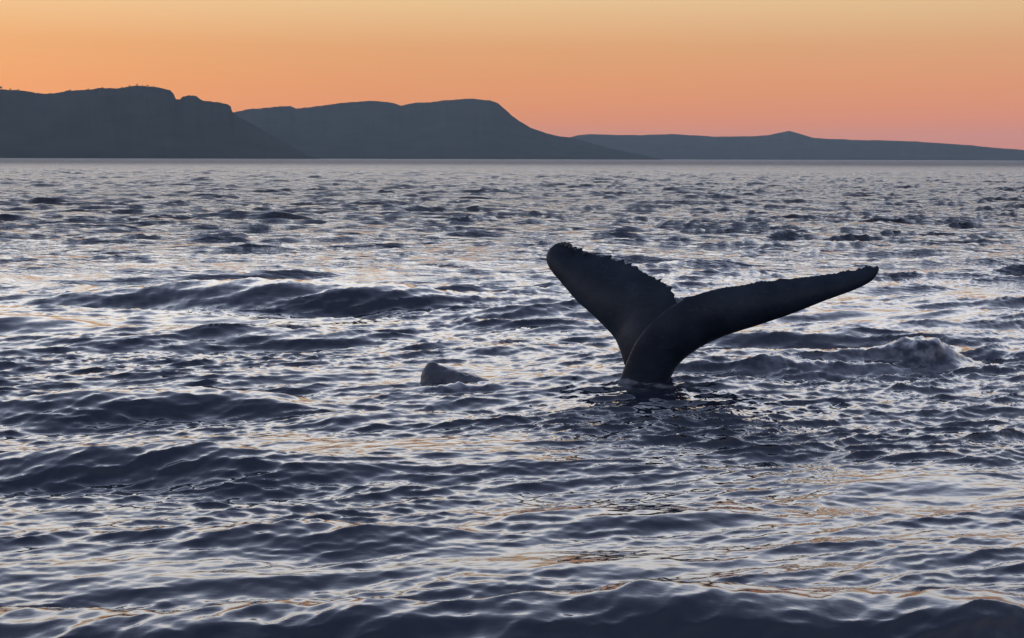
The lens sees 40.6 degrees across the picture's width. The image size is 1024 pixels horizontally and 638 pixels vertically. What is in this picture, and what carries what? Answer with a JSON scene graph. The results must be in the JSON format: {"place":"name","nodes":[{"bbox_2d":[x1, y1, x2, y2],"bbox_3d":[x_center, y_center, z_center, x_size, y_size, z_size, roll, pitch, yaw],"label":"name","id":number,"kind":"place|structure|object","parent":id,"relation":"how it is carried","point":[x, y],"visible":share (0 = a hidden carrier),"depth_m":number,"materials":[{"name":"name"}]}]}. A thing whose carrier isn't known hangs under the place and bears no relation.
{"place":"outdoors","nodes":[
{"label":"outdoors","id":0,"kind":"place"},
{"bbox_2d":[0,85,318,158],"bbox_3d":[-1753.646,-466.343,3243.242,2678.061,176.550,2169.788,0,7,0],"label":"hill","id":1,"kind":"structure","parent":0,"point":[147,122],"depth_m":3126.96,"materials":[{"name":"grey stone"}]},
{"bbox_2d":[234,99,661,159],"bbox_3d":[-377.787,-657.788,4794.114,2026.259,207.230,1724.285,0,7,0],"label":"hill","id":2,"kind":"structure","parent":0,"point":[466,129],"depth_m":4391.46,"materials":[{"name":"grey stone"}]},
{"bbox_2d":[0,158,1023,637],"bbox_3d":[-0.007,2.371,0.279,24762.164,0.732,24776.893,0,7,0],"label":"sea","id":3,"kind":"structure","parent":0,"point":[224,412],"depth_m":13.32,"materials":[{"name":"liquid"}]},
{"bbox_2d":[420,362,488,383],"bbox_3d":[-0.484,0.681,14.991,1.062,0.439,0.334,0,7,0],"label":"surfacing whale","id":4,"kind":"object","parent":3,"relation":"on","point":[434,372],"visible":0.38,"depth_m":14.89},
{"bbox_2d":[546,242,878,382],"bbox_3d":[1.924,0.392,14.745,3.706,2.300,0.797,3,7,26],"label":"whale","id":5,"kind":"object","parent":3,"relation":"on","point":[654,328],"visible":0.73,"depth_m":14.65,"materials":[{"name":"grey"}]},
{"bbox_2d":[0,0,1023,149],"label":"sky","id":6,"kind":"structure","parent":0,"point":[932,71],"materials":[{"name":"orange"}]},
{"bbox_2d":[570,131,1023,159],"bbox_3d":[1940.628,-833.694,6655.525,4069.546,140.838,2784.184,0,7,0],"label":"hill","id":7,"kind":"structure","parent":0,"point":[788,145],"depth_m":6311.08,"materials":[{"name":"grey stone"}]}
]}

